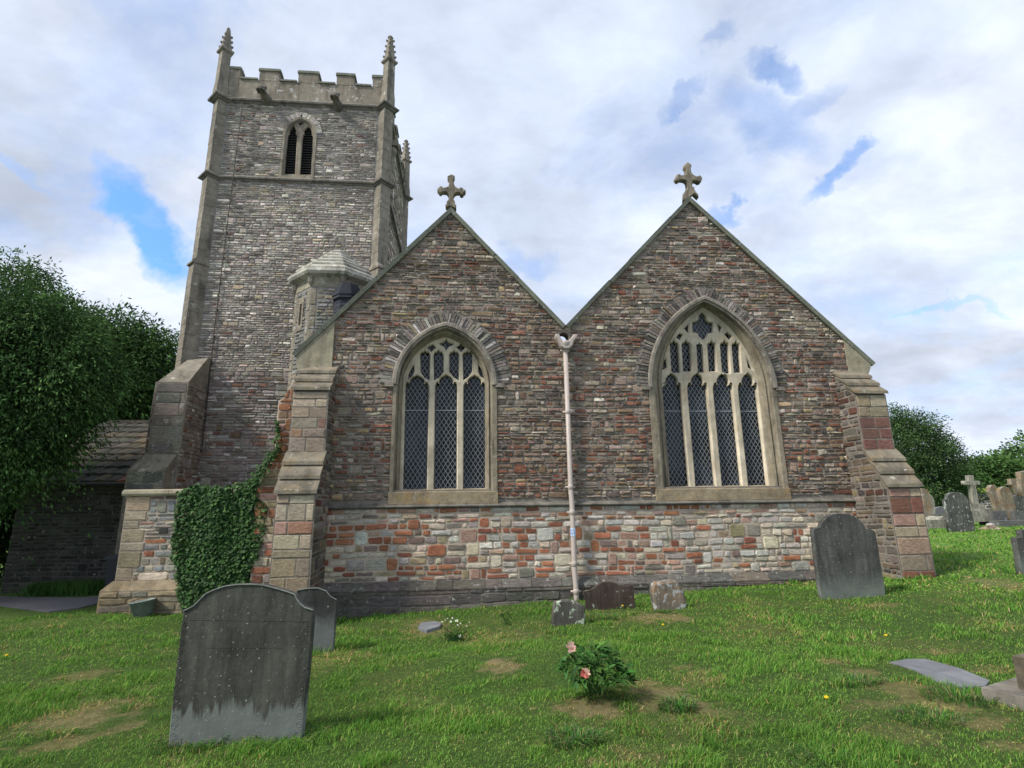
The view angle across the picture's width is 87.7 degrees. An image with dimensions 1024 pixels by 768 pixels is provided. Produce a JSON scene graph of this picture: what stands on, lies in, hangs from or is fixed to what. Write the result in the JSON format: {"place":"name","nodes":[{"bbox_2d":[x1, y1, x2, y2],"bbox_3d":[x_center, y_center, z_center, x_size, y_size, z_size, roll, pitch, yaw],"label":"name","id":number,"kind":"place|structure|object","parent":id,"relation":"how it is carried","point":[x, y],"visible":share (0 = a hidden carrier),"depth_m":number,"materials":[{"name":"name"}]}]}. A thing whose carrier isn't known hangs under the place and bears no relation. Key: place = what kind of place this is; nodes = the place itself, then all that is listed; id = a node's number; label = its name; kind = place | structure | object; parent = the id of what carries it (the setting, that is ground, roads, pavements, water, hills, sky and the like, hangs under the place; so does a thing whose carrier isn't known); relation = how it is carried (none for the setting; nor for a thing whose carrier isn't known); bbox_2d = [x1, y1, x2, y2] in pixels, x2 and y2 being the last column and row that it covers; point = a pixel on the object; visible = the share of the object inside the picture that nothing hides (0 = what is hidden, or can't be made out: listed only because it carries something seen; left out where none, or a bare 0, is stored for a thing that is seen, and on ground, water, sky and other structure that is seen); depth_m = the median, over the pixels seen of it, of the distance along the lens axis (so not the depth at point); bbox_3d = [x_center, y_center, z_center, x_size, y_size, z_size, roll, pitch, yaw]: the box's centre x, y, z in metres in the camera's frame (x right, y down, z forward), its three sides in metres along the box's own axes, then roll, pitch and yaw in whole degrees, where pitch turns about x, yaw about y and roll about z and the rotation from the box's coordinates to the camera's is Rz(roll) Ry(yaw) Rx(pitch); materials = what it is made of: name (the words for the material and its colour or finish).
{"place":"outdoors","nodes":[
{"label":"outdoors","id":0,"kind":"place"},
{"bbox_2d":[0,596,98,612],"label":"path","id":1,"kind":"structure","parent":0,"point":[48,604],"depth_m":10.91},
{"bbox_2d":[0,522,1023,767],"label":"ground","id":2,"kind":"structure","parent":0,"point":[108,720],"depth_m":5.14,"materials":[{"name":"green plant"}]},
{"bbox_2d":[0,479,18,585],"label":"hedge","id":3,"kind":"object","parent":2,"relation":"on","point":[4,542],"visible":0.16,"depth_m":14.55,"materials":[{"name":"green plant"}]},
{"bbox_2d":[8,577,104,597],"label":"weeds","id":4,"kind":"object","parent":2,"relation":"on","point":[75,587],"visible":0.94,"depth_m":12.08,"materials":[{"name":"green plant"}]},
{"bbox_2d":[0,244,148,563],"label":"yew tree","id":5,"kind":"object","parent":2,"relation":"on","point":[55,362],"visible":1,"depth_m":11.18,"materials":[{"name":"green plant"}]},
{"bbox_2d":[0,420,148,592],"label":"outbuilding","id":6,"kind":"structure","parent":2,"relation":"on","point":[59,545],"depth_m":13.03,"materials":[{"name":"stone"}]},
{"bbox_2d":[104,554,118,586],"bbox_3d":[-8.355,4.253,11.575,0.680,1.100,0.760,0,-13,-5],"label":"wheelie bin","id":7,"kind":"object","parent":2,"relation":"on","point":[111,566],"visible":0.02,"depth_m":11.29,"materials":[{"name":"black plastic"}]},
{"bbox_2d":[60,294,179,434],"bbox_3d":[-15.985,1.842,21.869,8.881,11.491,7.671,10,-17,-40],"label":"yew tree","id":8,"kind":"object","parent":2,"relation":"on","point":[153,359],"visible":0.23,"depth_m":21.55,"materials":[{"name":"green plant"}]},
{"bbox_2d":[128,596,157,616],"bbox_3d":[-6.718,4.059,9.691,0.439,0.349,0.440,0,-13,-5],"label":"bucket","id":9,"kind":"object","parent":2,"relation":"on","point":[142,608],"visible":0.95,"depth_m":9.56,"materials":[{"name":"green"}]},
{"bbox_2d":[96,488,253,613],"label":"wall","id":10,"kind":"structure","parent":2,"relation":"on","point":[145,566],"depth_m":10.21,"materials":[{"name":"grey stone"}]},
{"bbox_2d":[169,419,282,611],"bbox_3d":[-5.579,2.528,10.343,2.062,3.721,0.335,0,-13,-5],"label":"ivy","id":11,"kind":"object","parent":10,"relation":"attached to","point":[210,551],"visible":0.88,"depth_m":10.23,"materials":[{"name":"green plant"}]},
{"bbox_2d":[135,734,226,755],"bbox_3d":[-2.381,2.622,3.903,0.660,0.098,0.515,0,-13,-5],"label":"grass tuft","id":12,"kind":"object","parent":2,"relation":"on","point":[160,744],"visible":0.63,"depth_m":3.83,"materials":[{"name":"green plant"}]},
{"bbox_2d":[168,583,315,747],"bbox_3d":[-2.051,2.174,4.087,0.990,1.228,0.095,0,-13,-5],"label":"headstone","id":13,"kind":"object","parent":2,"relation":"on","point":[243,667],"visible":0.98,"depth_m":4.06,"materials":[{"name":"stone"}]},
{"bbox_2d":[226,724,328,752],"bbox_3d":[-1.725,2.627,3.967,0.758,0.095,0.617,0,-13,-5],"label":"grass tuft","id":14,"kind":"object","parent":2,"relation":"on","point":[277,741],"visible":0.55,"depth_m":3.87,"materials":[{"name":"green plant"}]},
{"bbox_2d":[297,587,337,652],"bbox_3d":[-2.690,3.255,7.239,0.586,0.936,0.091,0,-13,-5],"label":"headstone","id":15,"kind":"object","parent":2,"relation":"on","point":[323,602],"visible":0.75,"depth_m":7.25,"materials":[{"name":"stone"}]},
{"bbox_2d":[418,621,441,632],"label":"ledger slab","id":16,"kind":"structure","parent":2,"relation":"on","point":[428,627],"depth_m":8.34,"materials":[{"name":"stone"}]},
{"bbox_2d":[442,617,469,641],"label":"daisy clump","id":17,"kind":"object","parent":2,"relation":"on","point":[457,635],"visible":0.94,"depth_m":7.48,"materials":[{"name":"green plant"}]},
{"bbox_2d":[499,612,513,624],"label":"weed","id":18,"kind":"object","parent":2,"relation":"on","point":[500,614],"visible":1,"depth_m":8.38,"materials":[{"name":"green plant"}]},
{"bbox_2d":[115,27,935,618],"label":"church","id":19,"kind":"structure","parent":2,"relation":"on","point":[695,399],"depth_m":11.59,"materials":[{"name":"stone"}]},
{"bbox_2d":[278,112,321,178],"bbox_3d":[-6.624,-7.374,16.677,1.337,2.395,0.285,0,-13,-5],"label":"belfry window","id":20,"kind":"structure","parent":19,"relation":"in","point":[299,163],"depth_m":16.71,"materials":[{"name":"stone"}]},
{"bbox_2d":[377,312,511,504],"bbox_3d":[-1.408,0.424,11.257,2.828,4.113,0.480,0,-13,-5],"label":"gable window","id":21,"kind":"structure","parent":19,"relation":"in","point":[444,381],"depth_m":11.31,"materials":[{"name":"stone"}]},
{"bbox_2d":[634,288,790,500],"bbox_3d":[4.397,0.141,11.869,3.509,4.778,0.480,0,-13,-5],"label":"gable window","id":22,"kind":"structure","parent":19,"relation":"in","point":[712,386],"depth_m":11.90,"materials":[{"name":"stone"}]},
{"bbox_2d":[551,599,584,625],"bbox_3d":[0.852,3.515,8.174,0.528,0.396,0.120,0,-13,-5],"label":"grave stub","id":23,"kind":"object","parent":2,"relation":"on","point":[567,611],"visible":0.92,"depth_m":8.12,"materials":[{"name":"grey stone"}]},
{"bbox_2d":[537,722,609,749],"bbox_3d":[0.450,2.526,3.812,0.575,0.079,0.451,0,-13,-5],"label":"grass tuft","id":24,"kind":"object","parent":2,"relation":"on","point":[577,731],"visible":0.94,"depth_m":3.82,"materials":[{"name":"green plant"}]},
{"bbox_2d":[553,639,643,696],"bbox_3d":[0.729,2.486,4.652,0.806,0.477,0.750,0,-13,-5],"label":"peony plant","id":25,"kind":"object","parent":2,"relation":"on","point":[605,651],"visible":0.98,"depth_m":4.55,"materials":[{"name":"green plant"}]},
{"bbox_2d":[585,612,626,621],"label":"grass tuft","id":26,"kind":"object","parent":2,"relation":"on","point":[604,617],"visible":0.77,"depth_m":8.42,"materials":[{"name":"green plant"}]},
{"bbox_2d":[583,581,634,610],"bbox_3d":[1.683,3.723,9.259,0.910,0.554,0.070,0,-13,-5],"label":"grave stub","id":27,"kind":"object","parent":2,"relation":"on","point":[606,595],"visible":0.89,"depth_m":9.23,"materials":[{"name":"brown stone"}]},
{"bbox_2d":[652,609,670,612],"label":"grass tuft","id":28,"kind":"object","parent":2,"relation":"on","point":[662,611],"visible":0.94,"depth_m":8.75,"materials":[{"name":"green plant"}]},
{"bbox_2d":[649,579,686,610],"bbox_3d":[2.638,3.591,9.036,0.605,0.540,0.160,0,-13,-5],"label":"grave stub","id":29,"kind":"object","parent":2,"relation":"on","point":[668,594],"visible":0.92,"depth_m":8.96,"materials":[{"name":"grey stone"}]},
{"bbox_2d":[649,690,700,714],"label":"grass tuft","id":30,"kind":"object","parent":2,"relation":"on","point":[671,703],"visible":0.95,"depth_m":4.36,"materials":[{"name":"green plant"}]},
{"bbox_2d":[787,741,876,767],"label":"grass tuft","id":31,"kind":"object","parent":2,"relation":"on","point":[810,757],"visible":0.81,"depth_m":3.46,"materials":[{"name":"green plant"}]},
{"bbox_2d":[810,513,884,599],"bbox_3d":[5.727,2.986,9.132,1.170,1.506,0.090,0,-13,-5],"label":"headstone","id":32,"kind":"object","parent":2,"relation":"on","point":[845,552],"visible":0.94,"depth_m":9.09,"materials":[{"name":"stone"}]},
{"bbox_2d":[822,671,883,687],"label":"grass tuft","id":33,"kind":"object","parent":2,"relation":"on","point":[860,677],"visible":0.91,"depth_m":4.89,"materials":[{"name":"green plant"}]},
{"bbox_2d":[920,488,932,516],"bbox_3d":[19.391,5.620,25.004,0.464,1.427,0.200,0,-13,-5],"label":"headstone","id":34,"kind":"object","parent":2,"relation":"on","point":[926,500],"visible":0.7,"depth_m":24.92,"materials":[{"name":"beige stone"}]},
{"bbox_2d":[890,704,969,729],"bbox_3d":[3.143,2.519,4.036,0.595,0.066,0.436,0,-13,-5],"label":"grass tuft","id":35,"kind":"object","parent":2,"relation":"on","point":[927,722],"visible":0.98,"depth_m":4.03,"materials":[{"name":"green plant"}]},
{"bbox_2d":[930,495,934,513],"bbox_3d":[20.575,6.041,26.210,0.402,1.204,0.150,0,-13,-5],"label":"headstone","id":36,"kind":"object","parent":2,"relation":"on","point":[933,504],"visible":0.38,"depth_m":26.17,"materials":[{"name":"stone"}]},
{"bbox_2d":[926,514,945,528],"bbox_3d":[19.574,6.372,24.699,2.998,0.633,1.322,10,-17,-38],"label":"chest tomb","id":37,"kind":"object","parent":2,"relation":"on","point":[935,521],"visible":0.56,"depth_m":23.76,"materials":[{"name":"stone"}]},
{"bbox_2d":[887,400,989,506],"bbox_3d":[27.559,5.227,36.376,12.503,8.336,6.628,0,-13,-5],"label":"bush","id":38,"kind":"object","parent":2,"relation":"on","point":[934,472],"visible":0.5,"depth_m":35.11,"materials":[{"name":"green plant"}]},
{"bbox_2d":[889,659,989,688],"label":"ledger slab","id":39,"kind":"structure","parent":2,"relation":"on","point":[941,671],"depth_m":5.11,"materials":[{"name":"stone"}]},
{"bbox_2d":[935,507,943,513],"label":"headstone","id":40,"kind":"object","parent":2,"relation":"on","point":[939,510],"visible":0.5,"depth_m":27.87,"materials":[{"name":"stone"}]},
{"bbox_2d":[942,492,974,531],"bbox_3d":[18.187,5.222,21.776,1.170,1.591,0.150,0,-13,-5],"label":"headstone","id":41,"kind":"object","parent":2,"relation":"on","point":[957,512],"visible":0.94,"depth_m":21.70,"materials":[{"name":"stone"}]},
{"bbox_2d":[916,682,1001,707],"bbox_3d":[3.717,2.604,4.475,0.730,0.078,0.610,0,-13,-5],"label":"grass tuft","id":42,"kind":"object","parent":2,"relation":"on","point":[960,698],"visible":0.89,"depth_m":4.45,"materials":[{"name":"green plant"}]},
{"bbox_2d":[961,475,988,521],"bbox_3d":[22.926,5.716,26.695,1.317,2.255,1.000,0,-13,-5],"label":"grave cross","id":43,"kind":"object","parent":2,"relation":"on","point":[979,512],"visible":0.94,"depth_m":26.58,"materials":[{"name":"stone"}]},
{"bbox_2d":[968,488,996,510],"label":"churchyard wall","id":44,"kind":"structure","parent":2,"relation":"on","point":[988,507],"depth_m":40.06,"materials":[{"name":"stone"}]},
{"bbox_2d":[951,448,1023,488],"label":"bush","id":45,"kind":"object","parent":2,"relation":"on","point":[996,470],"visible":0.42,"depth_m":50.30,"materials":[{"name":"green plant"}]},
{"bbox_2d":[979,523,1001,528],"bbox_3d":[20.621,6.176,23.033,0.816,0.326,0.668,-6,-14,21],"label":"rubble pile","id":46,"kind":"object","parent":2,"relation":"on","point":[991,525],"visible":0.66,"depth_m":22.92,"materials":[{"name":"beige stone"}]},
{"bbox_2d":[985,485,1001,510],"bbox_3d":[25.581,6.151,28.266,0.540,1.597,0.250,0,-13,-5],"label":"headstone","id":47,"kind":"object","parent":2,"relation":"on","point":[992,495],"visible":0.76,"depth_m":28.22,"materials":[{"name":"beige stone"}]},
{"bbox_2d":[979,511,1023,526],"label":"grave kerb","id":48,"kind":"structure","parent":2,"relation":"on","point":[998,518],"depth_m":25.82,"materials":[{"name":"grey stone"}]},
{"bbox_2d":[996,486,1015,519],"bbox_3d":[24.459,5.894,26.383,0.689,1.619,0.200,0,-13,-5],"label":"headstone","id":49,"kind":"object","parent":48,"relation":"on","point":[1005,498],"visible":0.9,"depth_m":26.34,"materials":[{"name":"beige stone"}]},
{"bbox_2d":[981,653,1023,710],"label":"tomb pedestal","id":50,"kind":"object","parent":2,"relation":"on","point":[1008,690],"visible":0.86,"depth_m":4.36,"materials":[{"name":"stone"}]},
{"bbox_2d":[987,429,1023,465],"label":"tree","id":51,"kind":"object","parent":2,"relation":"on","point":[1015,449],"visible":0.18,"depth_m":54.79,"materials":[{"name":"green plant"}]},
{"bbox_2d":[1005,478,1016,494],"bbox_3d":[28.294,5.765,29.905,1.158,0.917,0.250,0,-13,-5],"label":"grave cross","id":52,"kind":"object","parent":2,"relation":"on","point":[1011,484],"visible":0.63,"depth_m":29.80,"materials":[{"name":"beige stone"}]},
{"bbox_2d":[1010,529,1023,574],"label":"headstone","id":53,"kind":"object","parent":2,"relation":"on","point":[1017,543],"visible":0.87,"depth_m":10.05,"materials":[{"name":"stone"}]},
{"bbox_2d":[1013,495,1023,510],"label":"headstone","id":54,"kind":"object","parent":2,"relation":"on","point":[1019,502],"visible":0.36,"depth_m":27.42,"materials":[{"name":"stone"}]},
{"bbox_2d":[1015,471,1023,495],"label":"headstone","id":55,"kind":"object","parent":2,"relation":"on","point":[1020,482],"visible":1,"depth_m":25.86,"materials":[{"name":"beige stone"}]},
{"bbox_2d":[0,0,1023,481],"label":"sky","id":56,"kind":"structure","parent":0,"point":[868,153],"materials":[{"name":"white"}]}
]}

